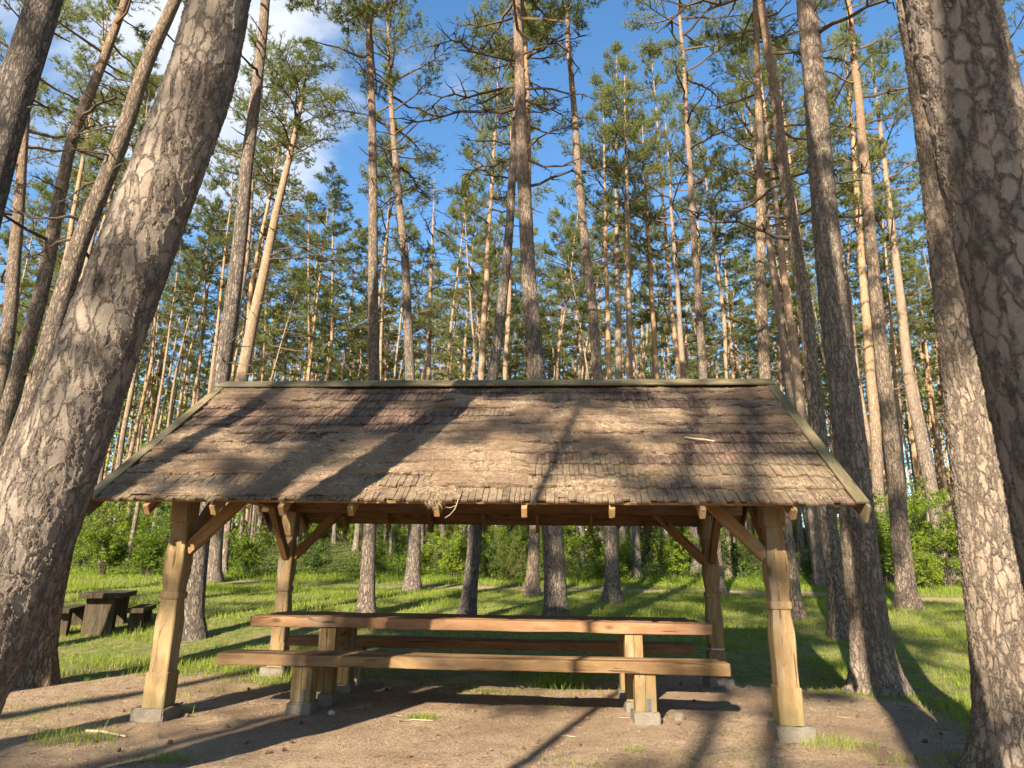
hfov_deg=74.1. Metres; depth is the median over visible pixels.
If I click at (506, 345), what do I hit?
pine tree
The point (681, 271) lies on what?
pine tree
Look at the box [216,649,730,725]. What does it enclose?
bench
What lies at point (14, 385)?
pine tree
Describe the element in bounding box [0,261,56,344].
pine tree
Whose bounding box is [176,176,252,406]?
pine tree
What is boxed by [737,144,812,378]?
pine tree
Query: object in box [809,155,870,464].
pine tree
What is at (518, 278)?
pine tree
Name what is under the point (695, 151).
pine tree
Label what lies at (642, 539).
shrub
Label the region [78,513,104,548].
shrub
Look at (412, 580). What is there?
pine tree
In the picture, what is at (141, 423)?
pine tree
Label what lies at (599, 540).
shrub
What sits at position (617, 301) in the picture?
pine tree
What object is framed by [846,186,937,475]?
pine tree
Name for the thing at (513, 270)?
pine tree
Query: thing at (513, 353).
pine tree
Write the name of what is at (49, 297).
pine tree
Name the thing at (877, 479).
pine tree
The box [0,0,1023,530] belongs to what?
sky
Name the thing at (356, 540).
pine tree
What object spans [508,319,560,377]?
pine tree
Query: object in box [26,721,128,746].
grass tuft
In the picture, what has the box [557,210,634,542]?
pine tree
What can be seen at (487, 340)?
pine tree
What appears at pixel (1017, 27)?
pine tree
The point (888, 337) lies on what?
pine tree
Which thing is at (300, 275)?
pine tree
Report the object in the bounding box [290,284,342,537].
pine tree
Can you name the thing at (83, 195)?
pine tree
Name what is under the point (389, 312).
pine tree
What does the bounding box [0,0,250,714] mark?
pine tree
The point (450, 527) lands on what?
shrub
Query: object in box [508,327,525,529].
pine tree
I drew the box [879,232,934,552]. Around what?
pine tree
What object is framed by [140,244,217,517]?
pine tree
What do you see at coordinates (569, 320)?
pine tree
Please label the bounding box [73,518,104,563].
shrub
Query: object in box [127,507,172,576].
shrub
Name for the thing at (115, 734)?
stick
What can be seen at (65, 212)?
pine tree
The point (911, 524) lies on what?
shrub
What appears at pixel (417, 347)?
pine tree
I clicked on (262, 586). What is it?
grass
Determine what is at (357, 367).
pine tree
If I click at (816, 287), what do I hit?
pine tree
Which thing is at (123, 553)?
shrub
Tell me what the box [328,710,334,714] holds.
stone
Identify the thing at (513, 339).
pine tree
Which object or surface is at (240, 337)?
pine tree
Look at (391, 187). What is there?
pine tree
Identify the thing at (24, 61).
pine tree
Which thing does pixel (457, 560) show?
shrub
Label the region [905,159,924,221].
pine tree
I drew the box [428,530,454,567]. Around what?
shrub
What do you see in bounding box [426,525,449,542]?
shrub
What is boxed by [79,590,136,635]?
picnic table
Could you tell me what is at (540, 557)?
shrub
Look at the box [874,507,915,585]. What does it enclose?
shrub
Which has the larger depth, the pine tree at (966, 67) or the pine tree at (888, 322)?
the pine tree at (888, 322)
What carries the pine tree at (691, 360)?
on the ground at (206, 741)
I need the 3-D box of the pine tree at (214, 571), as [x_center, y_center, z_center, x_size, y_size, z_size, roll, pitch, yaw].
[-7.738,-3.417,21.959,4.176,19.506,4.675,0,-16,4]
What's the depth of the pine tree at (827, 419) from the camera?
55.93 m
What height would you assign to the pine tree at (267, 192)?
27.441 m
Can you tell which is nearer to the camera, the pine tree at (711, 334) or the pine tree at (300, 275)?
the pine tree at (300, 275)
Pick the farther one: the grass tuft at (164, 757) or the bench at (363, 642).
the bench at (363, 642)
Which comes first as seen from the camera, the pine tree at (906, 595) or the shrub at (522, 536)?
the pine tree at (906, 595)
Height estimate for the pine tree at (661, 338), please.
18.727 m
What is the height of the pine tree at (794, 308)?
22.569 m
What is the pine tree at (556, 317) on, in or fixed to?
on the ground at (206, 741)
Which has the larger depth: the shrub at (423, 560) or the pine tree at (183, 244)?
the pine tree at (183, 244)
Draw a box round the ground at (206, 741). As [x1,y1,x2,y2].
[0,526,970,767]
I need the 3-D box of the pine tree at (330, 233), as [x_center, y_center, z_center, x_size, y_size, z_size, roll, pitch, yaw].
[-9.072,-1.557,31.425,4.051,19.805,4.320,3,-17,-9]
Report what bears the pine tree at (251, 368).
on the ground at (206, 741)
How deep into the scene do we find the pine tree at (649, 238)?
30.31 m
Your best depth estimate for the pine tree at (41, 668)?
7.32 m
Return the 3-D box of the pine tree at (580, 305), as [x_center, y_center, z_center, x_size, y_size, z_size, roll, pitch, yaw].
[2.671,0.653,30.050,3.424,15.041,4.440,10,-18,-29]
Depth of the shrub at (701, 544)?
34.18 m
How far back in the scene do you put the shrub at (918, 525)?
26.33 m
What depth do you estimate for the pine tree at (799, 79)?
29.44 m
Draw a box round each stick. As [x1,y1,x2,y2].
[85,729,126,737]
[398,719,432,721]
[684,436,713,441]
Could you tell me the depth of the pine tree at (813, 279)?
55.28 m
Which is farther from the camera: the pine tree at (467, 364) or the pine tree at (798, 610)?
the pine tree at (467, 364)
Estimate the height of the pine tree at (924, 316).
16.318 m
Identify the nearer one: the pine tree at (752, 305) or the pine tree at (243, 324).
the pine tree at (243, 324)
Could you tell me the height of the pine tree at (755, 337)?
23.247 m
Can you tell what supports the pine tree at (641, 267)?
on the ground at (206, 741)
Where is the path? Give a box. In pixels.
[434,588,962,600]
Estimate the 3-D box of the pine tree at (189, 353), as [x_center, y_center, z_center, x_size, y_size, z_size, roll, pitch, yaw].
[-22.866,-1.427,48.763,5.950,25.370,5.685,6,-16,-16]
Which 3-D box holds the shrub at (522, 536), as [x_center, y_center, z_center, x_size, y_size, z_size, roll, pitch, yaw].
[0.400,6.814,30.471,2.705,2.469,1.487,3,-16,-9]
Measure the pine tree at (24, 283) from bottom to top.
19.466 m
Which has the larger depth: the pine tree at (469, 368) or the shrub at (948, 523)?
the pine tree at (469, 368)
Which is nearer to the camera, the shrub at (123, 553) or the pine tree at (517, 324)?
the shrub at (123, 553)
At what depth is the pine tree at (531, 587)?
20.13 m
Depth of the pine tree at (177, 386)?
50.31 m
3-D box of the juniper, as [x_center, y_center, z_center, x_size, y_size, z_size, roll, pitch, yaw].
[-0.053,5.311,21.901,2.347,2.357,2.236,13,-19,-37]
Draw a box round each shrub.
[71,501,127,570]
[73,501,130,575]
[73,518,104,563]
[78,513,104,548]
[82,505,127,538]
[101,528,140,568]
[114,502,163,553]
[118,501,149,544]
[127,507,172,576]
[130,513,168,548]
[141,502,171,535]
[150,507,172,546]
[223,511,275,574]
[297,532,336,574]
[302,523,332,537]
[308,523,331,541]
[336,524,350,539]
[345,524,361,539]
[355,526,391,567]
[375,545,406,577]
[376,524,407,555]
[399,534,448,575]
[402,525,407,542]
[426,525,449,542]
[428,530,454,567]
[431,525,490,577]
[432,525,457,543]
[467,525,519,547]
[467,532,501,550]
[479,532,521,580]
[479,545,509,578]
[487,544,522,573]
[493,525,527,559]
[495,548,518,565]
[501,525,541,562]
[519,525,543,568]
[540,526,598,576]
[576,554,604,583]
[586,526,626,568]
[586,527,647,572]
[622,533,648,574]
[626,526,659,557]
[626,527,654,556]
[640,526,699,578]
[651,530,659,545]
[669,527,701,561]
[699,527,725,552]
[720,517,753,579]
[738,532,758,557]
[791,520,806,546]
[796,543,811,576]
[803,526,807,547]
[835,487,924,585]
[836,514,841,551]
[874,491,944,585]
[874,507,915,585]
[876,475,931,573]
[884,487,930,559]
[907,495,930,549]
[912,534,945,588]
[914,489,960,586]
[929,510,955,538]
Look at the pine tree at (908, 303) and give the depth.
38.70 m
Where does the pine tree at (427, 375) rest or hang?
on the ground at (206, 741)
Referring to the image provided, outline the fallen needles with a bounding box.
[0,645,968,767]
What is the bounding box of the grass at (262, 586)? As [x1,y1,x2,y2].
[0,565,970,767]
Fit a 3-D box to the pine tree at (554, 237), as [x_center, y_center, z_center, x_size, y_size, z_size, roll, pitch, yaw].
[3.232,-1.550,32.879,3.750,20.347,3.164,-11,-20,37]
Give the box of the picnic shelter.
[86,378,870,742]
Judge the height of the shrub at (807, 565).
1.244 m
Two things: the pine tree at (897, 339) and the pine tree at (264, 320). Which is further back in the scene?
the pine tree at (897, 339)
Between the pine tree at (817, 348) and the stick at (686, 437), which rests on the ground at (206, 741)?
the pine tree at (817, 348)
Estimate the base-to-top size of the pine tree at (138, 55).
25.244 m
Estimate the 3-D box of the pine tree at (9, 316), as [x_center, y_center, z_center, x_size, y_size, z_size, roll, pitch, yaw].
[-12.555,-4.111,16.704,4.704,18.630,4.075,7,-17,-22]
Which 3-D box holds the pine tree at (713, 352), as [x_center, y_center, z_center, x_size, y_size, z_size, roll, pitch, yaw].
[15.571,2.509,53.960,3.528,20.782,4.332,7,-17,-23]
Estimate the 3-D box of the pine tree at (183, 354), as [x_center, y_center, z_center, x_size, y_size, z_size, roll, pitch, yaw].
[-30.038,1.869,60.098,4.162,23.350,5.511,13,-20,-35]
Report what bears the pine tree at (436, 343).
on the ground at (206, 741)
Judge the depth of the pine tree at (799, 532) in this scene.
32.47 m
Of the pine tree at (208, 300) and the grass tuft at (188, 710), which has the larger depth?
the pine tree at (208, 300)
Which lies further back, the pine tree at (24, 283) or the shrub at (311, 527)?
the shrub at (311, 527)
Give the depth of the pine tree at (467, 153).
26.75 m
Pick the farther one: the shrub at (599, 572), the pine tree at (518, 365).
the pine tree at (518, 365)
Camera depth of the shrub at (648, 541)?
31.57 m
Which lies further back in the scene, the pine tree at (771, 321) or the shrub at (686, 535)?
the pine tree at (771, 321)
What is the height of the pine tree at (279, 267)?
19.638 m
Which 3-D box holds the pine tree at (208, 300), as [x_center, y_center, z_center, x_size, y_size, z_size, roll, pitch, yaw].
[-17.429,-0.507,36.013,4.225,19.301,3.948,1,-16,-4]
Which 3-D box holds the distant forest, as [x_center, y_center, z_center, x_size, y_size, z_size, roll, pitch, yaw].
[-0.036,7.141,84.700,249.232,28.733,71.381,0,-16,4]
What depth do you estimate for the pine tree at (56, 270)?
41.44 m
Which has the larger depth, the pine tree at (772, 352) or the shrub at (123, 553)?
the pine tree at (772, 352)
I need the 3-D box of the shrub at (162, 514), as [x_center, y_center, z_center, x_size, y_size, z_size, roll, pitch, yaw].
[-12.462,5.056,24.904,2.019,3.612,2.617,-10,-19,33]
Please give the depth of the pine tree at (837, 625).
12.27 m
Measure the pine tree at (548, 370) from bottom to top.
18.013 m
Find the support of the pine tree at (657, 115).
on the ground at (206, 741)
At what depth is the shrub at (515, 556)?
22.07 m
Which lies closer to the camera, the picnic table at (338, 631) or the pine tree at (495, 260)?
the picnic table at (338, 631)
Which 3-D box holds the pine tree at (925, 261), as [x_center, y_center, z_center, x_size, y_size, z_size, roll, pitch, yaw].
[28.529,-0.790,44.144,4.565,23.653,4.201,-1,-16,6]
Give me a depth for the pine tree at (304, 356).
63.83 m
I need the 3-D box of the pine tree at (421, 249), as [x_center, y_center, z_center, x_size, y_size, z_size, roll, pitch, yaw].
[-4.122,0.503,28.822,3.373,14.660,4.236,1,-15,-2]
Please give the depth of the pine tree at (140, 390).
53.27 m
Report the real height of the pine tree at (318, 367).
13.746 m
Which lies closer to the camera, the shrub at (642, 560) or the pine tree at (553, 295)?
the shrub at (642, 560)
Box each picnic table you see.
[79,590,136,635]
[250,611,711,712]
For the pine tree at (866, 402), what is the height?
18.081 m
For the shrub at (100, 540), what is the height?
2.642 m
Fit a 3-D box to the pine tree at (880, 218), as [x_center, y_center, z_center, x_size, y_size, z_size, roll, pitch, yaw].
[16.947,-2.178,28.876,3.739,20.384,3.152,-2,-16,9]
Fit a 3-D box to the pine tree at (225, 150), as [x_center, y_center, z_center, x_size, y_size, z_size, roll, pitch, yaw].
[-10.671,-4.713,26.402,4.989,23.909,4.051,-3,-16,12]
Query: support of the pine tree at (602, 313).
on the ground at (206, 741)
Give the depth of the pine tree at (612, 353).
62.38 m
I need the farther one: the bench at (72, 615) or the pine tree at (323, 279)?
the pine tree at (323, 279)
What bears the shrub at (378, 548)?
on the ground at (206, 741)
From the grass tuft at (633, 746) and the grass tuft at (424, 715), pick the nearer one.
the grass tuft at (633, 746)
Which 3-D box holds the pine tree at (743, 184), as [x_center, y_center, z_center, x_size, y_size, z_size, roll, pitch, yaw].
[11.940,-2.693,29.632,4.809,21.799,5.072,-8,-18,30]
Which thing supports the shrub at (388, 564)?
on the ground at (206, 741)
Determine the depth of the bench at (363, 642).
7.63 m
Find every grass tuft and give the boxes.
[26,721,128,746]
[143,749,198,763]
[181,704,195,712]
[405,711,440,719]
[620,741,645,752]
[799,731,886,750]
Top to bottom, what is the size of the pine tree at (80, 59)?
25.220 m
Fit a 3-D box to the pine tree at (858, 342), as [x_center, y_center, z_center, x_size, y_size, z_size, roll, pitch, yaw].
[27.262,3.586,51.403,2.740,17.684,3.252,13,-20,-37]
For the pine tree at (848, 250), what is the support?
on the ground at (206, 741)
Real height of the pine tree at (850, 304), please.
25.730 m
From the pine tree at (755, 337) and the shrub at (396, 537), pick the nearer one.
the shrub at (396, 537)
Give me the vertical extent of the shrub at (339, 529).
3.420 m
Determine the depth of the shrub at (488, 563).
21.80 m
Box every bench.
[59,604,85,635]
[126,604,156,632]
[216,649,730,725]
[287,634,693,689]
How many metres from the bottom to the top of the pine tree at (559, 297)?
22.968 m
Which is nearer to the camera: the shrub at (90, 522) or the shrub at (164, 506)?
the shrub at (90, 522)
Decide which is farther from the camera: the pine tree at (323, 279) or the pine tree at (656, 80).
the pine tree at (323, 279)
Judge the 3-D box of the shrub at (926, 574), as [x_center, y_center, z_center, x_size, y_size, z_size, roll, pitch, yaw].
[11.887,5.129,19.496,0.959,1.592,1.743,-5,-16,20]
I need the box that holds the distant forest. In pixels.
[0,255,953,548]
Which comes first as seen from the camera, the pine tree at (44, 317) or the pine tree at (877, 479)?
the pine tree at (877, 479)
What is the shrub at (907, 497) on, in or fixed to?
on the ground at (206, 741)
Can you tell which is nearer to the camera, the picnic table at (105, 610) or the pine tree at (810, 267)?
the picnic table at (105, 610)
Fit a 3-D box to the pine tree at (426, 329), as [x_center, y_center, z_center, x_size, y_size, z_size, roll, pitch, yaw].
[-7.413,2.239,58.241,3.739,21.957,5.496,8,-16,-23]
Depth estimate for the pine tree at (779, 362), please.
46.60 m
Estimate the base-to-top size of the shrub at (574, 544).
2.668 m
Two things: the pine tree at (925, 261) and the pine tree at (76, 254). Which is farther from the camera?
the pine tree at (925, 261)
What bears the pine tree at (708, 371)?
on the ground at (206, 741)
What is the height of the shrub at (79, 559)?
2.774 m
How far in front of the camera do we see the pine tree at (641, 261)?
35.39 m
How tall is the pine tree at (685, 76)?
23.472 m
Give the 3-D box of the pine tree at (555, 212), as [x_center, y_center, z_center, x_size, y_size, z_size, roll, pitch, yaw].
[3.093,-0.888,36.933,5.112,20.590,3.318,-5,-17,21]
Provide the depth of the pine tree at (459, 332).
37.16 m
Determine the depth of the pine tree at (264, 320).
37.15 m
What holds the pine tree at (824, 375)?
on the ground at (206, 741)
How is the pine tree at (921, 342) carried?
on the ground at (206, 741)
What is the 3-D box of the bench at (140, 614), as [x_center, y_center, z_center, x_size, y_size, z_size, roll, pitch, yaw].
[-6.386,4.057,11.651,0.248,0.459,1.518,6,-16,-19]
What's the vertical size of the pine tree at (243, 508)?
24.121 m
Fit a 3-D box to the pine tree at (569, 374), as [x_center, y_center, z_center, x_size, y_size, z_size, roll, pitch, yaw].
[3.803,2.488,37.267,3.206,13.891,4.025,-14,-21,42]
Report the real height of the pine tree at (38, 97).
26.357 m
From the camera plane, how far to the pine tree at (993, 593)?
4.81 m
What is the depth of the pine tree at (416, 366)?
57.87 m
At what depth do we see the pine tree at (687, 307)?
46.86 m
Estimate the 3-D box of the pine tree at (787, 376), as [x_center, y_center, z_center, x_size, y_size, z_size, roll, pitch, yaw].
[9.014,-3.775,24.515,5.265,21.589,5.148,5,-16,-16]
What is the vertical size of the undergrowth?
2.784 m
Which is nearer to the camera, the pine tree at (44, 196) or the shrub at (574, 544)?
the shrub at (574, 544)
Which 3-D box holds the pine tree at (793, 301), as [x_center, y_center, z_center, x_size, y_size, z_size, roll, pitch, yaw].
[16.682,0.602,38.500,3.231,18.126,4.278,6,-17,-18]
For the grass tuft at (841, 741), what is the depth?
5.18 m
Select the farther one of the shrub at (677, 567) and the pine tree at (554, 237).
the pine tree at (554, 237)
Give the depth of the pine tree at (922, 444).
26.11 m
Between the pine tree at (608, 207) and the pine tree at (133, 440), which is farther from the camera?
the pine tree at (133, 440)
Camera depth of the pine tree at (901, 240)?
36.68 m
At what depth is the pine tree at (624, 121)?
26.51 m
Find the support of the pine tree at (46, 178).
on the ground at (206, 741)
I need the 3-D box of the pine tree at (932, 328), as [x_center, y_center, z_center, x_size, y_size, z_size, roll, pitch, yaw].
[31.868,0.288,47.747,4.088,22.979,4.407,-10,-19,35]
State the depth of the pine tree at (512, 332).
48.16 m
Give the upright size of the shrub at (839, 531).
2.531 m
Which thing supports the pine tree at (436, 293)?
on the ground at (206, 741)
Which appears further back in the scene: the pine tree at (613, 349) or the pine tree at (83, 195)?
the pine tree at (613, 349)
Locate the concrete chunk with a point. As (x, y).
(678, 715)
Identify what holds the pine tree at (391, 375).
on the ground at (206, 741)
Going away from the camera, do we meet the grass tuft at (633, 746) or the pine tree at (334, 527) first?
the grass tuft at (633, 746)
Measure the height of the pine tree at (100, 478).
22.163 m
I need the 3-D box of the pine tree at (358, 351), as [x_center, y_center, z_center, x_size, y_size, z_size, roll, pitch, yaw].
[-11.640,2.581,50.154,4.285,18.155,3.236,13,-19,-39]
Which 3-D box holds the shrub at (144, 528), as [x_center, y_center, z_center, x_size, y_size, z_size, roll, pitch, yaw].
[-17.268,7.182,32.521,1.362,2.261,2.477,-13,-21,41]
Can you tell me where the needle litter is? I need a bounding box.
[99,385,850,508]
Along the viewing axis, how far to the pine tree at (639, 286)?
60.70 m
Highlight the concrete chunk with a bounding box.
[673,711,683,720]
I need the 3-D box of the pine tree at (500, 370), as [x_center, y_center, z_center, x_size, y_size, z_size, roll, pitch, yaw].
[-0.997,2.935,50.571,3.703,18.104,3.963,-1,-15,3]
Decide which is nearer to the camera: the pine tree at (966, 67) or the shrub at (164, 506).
the pine tree at (966, 67)
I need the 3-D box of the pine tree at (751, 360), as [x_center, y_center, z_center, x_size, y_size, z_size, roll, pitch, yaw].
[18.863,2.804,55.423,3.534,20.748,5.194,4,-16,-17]
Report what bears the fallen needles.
on the ground at (206, 741)
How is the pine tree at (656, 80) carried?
on the ground at (206, 741)
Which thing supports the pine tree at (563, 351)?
on the ground at (206, 741)
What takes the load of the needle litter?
on the picnic shelter
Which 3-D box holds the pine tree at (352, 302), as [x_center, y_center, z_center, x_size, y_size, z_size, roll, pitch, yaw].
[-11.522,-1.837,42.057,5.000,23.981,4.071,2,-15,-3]
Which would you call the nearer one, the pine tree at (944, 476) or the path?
the path
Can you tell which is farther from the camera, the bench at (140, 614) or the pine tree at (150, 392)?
the pine tree at (150, 392)
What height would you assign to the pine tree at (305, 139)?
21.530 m
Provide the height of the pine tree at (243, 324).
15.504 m
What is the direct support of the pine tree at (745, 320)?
on the ground at (206, 741)
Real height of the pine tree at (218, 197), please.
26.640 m
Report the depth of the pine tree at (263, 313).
49.45 m
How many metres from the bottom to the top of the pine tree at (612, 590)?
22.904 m
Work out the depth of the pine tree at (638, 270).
53.88 m
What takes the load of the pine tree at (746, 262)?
on the ground at (206, 741)
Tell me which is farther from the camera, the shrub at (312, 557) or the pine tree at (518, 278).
the pine tree at (518, 278)
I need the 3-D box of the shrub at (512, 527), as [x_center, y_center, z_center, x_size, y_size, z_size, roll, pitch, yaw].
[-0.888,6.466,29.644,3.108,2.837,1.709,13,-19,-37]
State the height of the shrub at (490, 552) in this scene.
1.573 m
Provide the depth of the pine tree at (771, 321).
50.07 m
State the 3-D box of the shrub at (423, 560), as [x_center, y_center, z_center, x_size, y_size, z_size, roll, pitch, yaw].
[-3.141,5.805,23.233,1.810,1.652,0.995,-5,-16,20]
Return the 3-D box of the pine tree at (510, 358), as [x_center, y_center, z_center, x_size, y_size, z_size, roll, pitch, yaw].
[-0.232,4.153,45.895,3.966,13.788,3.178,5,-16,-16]
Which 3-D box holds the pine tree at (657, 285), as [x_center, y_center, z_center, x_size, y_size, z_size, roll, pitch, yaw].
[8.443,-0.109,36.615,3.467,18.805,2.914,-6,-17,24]
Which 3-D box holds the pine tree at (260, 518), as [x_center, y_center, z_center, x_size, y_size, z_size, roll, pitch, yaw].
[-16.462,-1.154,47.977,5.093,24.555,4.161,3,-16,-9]
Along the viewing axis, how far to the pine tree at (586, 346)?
38.01 m
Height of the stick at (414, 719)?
0.014 m
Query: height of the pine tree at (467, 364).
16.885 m
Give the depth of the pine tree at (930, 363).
52.44 m
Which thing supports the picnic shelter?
on the ground at (206, 741)
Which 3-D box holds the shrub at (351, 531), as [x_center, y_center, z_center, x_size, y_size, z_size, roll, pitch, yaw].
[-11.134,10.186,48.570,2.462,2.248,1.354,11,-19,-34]
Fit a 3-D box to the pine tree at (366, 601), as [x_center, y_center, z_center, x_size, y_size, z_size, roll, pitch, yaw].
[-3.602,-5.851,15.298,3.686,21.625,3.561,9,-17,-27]
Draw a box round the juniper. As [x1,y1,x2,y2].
[480,525,542,580]
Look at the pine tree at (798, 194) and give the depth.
34.64 m
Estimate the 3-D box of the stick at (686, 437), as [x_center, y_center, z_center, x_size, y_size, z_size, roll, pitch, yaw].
[1.723,0.506,6.241,0.266,0.062,0.025,-3,-16,14]
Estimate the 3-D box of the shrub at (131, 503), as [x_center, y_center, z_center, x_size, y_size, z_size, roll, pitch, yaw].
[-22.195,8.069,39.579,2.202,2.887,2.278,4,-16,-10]
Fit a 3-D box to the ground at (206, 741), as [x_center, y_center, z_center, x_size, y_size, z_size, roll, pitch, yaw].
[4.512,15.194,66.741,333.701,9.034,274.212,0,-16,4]
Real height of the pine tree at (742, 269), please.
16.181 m
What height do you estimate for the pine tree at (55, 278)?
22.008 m
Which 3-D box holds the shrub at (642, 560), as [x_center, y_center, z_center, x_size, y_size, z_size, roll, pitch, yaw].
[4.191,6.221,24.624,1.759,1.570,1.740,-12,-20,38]
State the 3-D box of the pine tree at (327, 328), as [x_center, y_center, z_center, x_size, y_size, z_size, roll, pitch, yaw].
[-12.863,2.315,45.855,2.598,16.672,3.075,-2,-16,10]
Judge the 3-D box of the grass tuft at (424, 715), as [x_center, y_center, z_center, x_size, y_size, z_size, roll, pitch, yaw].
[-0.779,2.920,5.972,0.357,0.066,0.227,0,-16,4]
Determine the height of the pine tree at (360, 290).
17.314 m
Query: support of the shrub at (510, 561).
on the ground at (206, 741)
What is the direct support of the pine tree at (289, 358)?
on the ground at (206, 741)
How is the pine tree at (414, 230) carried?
on the ground at (206, 741)
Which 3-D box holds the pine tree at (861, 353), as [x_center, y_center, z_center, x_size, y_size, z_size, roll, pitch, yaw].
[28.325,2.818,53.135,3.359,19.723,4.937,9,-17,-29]
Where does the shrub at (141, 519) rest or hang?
on the ground at (206, 741)
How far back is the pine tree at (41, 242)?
41.70 m
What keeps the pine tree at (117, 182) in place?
on the ground at (206, 741)
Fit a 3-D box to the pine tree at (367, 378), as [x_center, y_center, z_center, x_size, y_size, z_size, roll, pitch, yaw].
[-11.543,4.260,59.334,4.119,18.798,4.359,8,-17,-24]
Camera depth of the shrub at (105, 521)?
41.05 m
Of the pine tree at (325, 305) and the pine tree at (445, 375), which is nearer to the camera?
the pine tree at (325, 305)
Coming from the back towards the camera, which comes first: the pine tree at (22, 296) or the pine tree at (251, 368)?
the pine tree at (251, 368)
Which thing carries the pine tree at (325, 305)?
on the ground at (206, 741)
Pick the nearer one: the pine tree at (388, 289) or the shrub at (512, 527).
the shrub at (512, 527)
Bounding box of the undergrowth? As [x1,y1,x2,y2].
[70,534,961,590]
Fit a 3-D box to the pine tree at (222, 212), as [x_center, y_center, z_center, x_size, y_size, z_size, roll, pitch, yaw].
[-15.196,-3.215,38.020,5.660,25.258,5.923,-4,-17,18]
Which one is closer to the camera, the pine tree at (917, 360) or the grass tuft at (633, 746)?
the grass tuft at (633, 746)
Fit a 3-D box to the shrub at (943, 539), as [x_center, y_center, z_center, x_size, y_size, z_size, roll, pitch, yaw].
[13.085,4.568,20.266,2.397,3.038,2.318,12,-19,-34]
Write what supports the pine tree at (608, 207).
on the ground at (206, 741)
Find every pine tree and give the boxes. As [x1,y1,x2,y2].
[0,0,70,254]
[0,0,127,402]
[0,0,181,473]
[0,0,184,454]
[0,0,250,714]
[0,179,65,340]
[0,191,64,345]
[0,232,40,343]
[0,250,40,358]
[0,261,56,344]
[2,297,49,357]
[3,82,63,230]
[9,169,104,332]
[14,546,74,687]
[15,267,58,367]
[15,280,56,369]
[21,184,107,291]
[34,0,133,290]
[35,46,148,278]
[38,144,104,288]
[40,39,163,242]
[40,184,104,301]
[49,91,156,265]
[94,230,187,531]
[98,121,207,563]
[100,74,193,345]
[102,359,150,518]
[112,246,191,538]
[116,292,167,535]
[124,228,225,560]
[126,285,176,531]
[129,261,194,536]
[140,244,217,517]
[149,296,203,526]
[151,213,230,530]
[158,212,247,525]
[163,314,215,407]
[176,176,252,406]
[178,139,288,394]
[181,0,313,641]
[183,193,228,402]
[194,286,225,397]
[201,139,299,328]
[206,29,351,582]
[208,23,311,339]
[209,287,248,373]
[211,185,257,344]
[214,256,271,365]
[220,138,301,376]
[222,70,320,575]
[224,218,291,380]
[231,344,267,534]
[239,224,304,539]
[239,256,286,537]
[244,300,283,380]
[246,277,312,540]
[247,355,268,530]
[250,268,336,552]
[250,304,297,533]
[256,212,316,537]
[256,317,295,380]
[263,304,335,380]
[271,268,326,538]
[279,187,338,380]
[282,161,365,380]
[287,317,339,377]
[290,211,349,380]
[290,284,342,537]
[290,288,347,380]
[291,0,424,612]
[292,186,367,546]
[301,0,471,590]
[304,303,348,527]
[309,217,382,545]
[332,229,389,371]
[333,138,429,550]
[333,303,379,540]
[333,312,388,540]
[344,364,366,380]
[345,238,414,379]
[346,263,401,360]
[349,116,433,380]
[362,331,403,380]
[379,317,419,539]
[380,219,429,543]
[380,240,455,561]
[383,0,599,615]
[387,177,472,551]
[391,301,425,528]
[401,301,469,379]
[402,261,452,379]
[413,288,466,530]
[413,289,447,369]
[418,251,480,529]
[423,167,501,535]
[423,170,500,552]
[431,281,511,367]
[431,345,469,527]
[437,215,521,378]
[439,171,500,562]
[444,38,540,574]
[444,336,485,379]
[451,213,520,533]
[455,0,631,596]
[455,232,501,553]
[456,0,547,614]
[457,250,524,373]
[462,307,502,379]
[468,252,546,370]
[474,70,557,528]
[476,313,521,379]
[488,244,549,379]
[490,287,524,531]
[493,224,563,529]
[498,351,524,526]
[505,0,623,603]
[505,258,554,555]
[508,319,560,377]
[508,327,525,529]
[521,308,561,378]
[524,316,587,378]
[534,204,611,557]
[536,213,600,379]
[537,277,574,379]
[539,172,603,379]
[539,241,608,568]
[539,267,574,368]
[546,293,578,535]
[550,313,605,538]
[553,225,609,551]
[556,83,668,378]
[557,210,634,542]
[559,209,649,378]
[562,186,643,542]
[565,39,663,573]
[574,264,623,359]
[580,50,665,579]
[590,308,651,378]
[599,260,663,530]
[601,35,723,562]
[602,336,625,371]
[603,210,658,378]
[606,106,688,572]
[614,222,671,378]
[620,201,692,374]
[622,0,754,597]
[622,90,731,572]
[623,345,648,378]
[633,229,691,556]
[633,272,669,526]
[638,257,720,371]
[643,303,693,378]
[654,226,714,378]
[656,0,917,695]
[665,103,754,577]
[668,295,714,378]
[670,130,726,364]
[671,302,717,378]
[673,226,770,568]
[678,0,858,641]
[682,294,733,378]
[684,296,728,378]
[689,45,843,581]
[690,0,875,620]
[695,78,811,568]
[695,259,755,548]
[702,213,752,534]
[704,9,842,586]
[713,102,814,396]
[717,298,756,531]
[720,303,776,378]
[731,173,813,552]
[733,119,814,380]
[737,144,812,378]
[737,213,818,548]
[741,289,773,360]
[743,306,801,383]
[746,40,853,352]
[752,0,924,609]
[766,226,818,342]
[766,257,796,387]
[768,255,823,554]
[769,317,804,382]
[776,285,822,387]
[782,234,817,334]
[788,221,826,377]
[791,94,873,457]
[792,258,817,357]
[798,20,897,583]
[807,116,917,469]
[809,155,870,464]
[814,285,869,382]
[816,328,839,522]
[818,348,837,524]
[825,177,880,390]
[831,40,960,581]
[844,191,922,453]
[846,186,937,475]
[849,220,925,520]
[853,133,927,505]
[854,307,891,501]
[855,279,917,435]
[855,321,881,427]
[858,290,912,441]
[865,357,906,415]
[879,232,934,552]
[888,305,923,406]
[890,228,953,520]
[893,209,938,386]
[895,0,1023,767]
[902,0,1023,591]
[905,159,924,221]
[906,266,937,364]
[908,273,945,439]
[918,314,940,393]
[921,306,936,341]
[922,255,935,332]
[1001,0,1023,69]
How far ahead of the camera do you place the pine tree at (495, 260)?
39.23 m

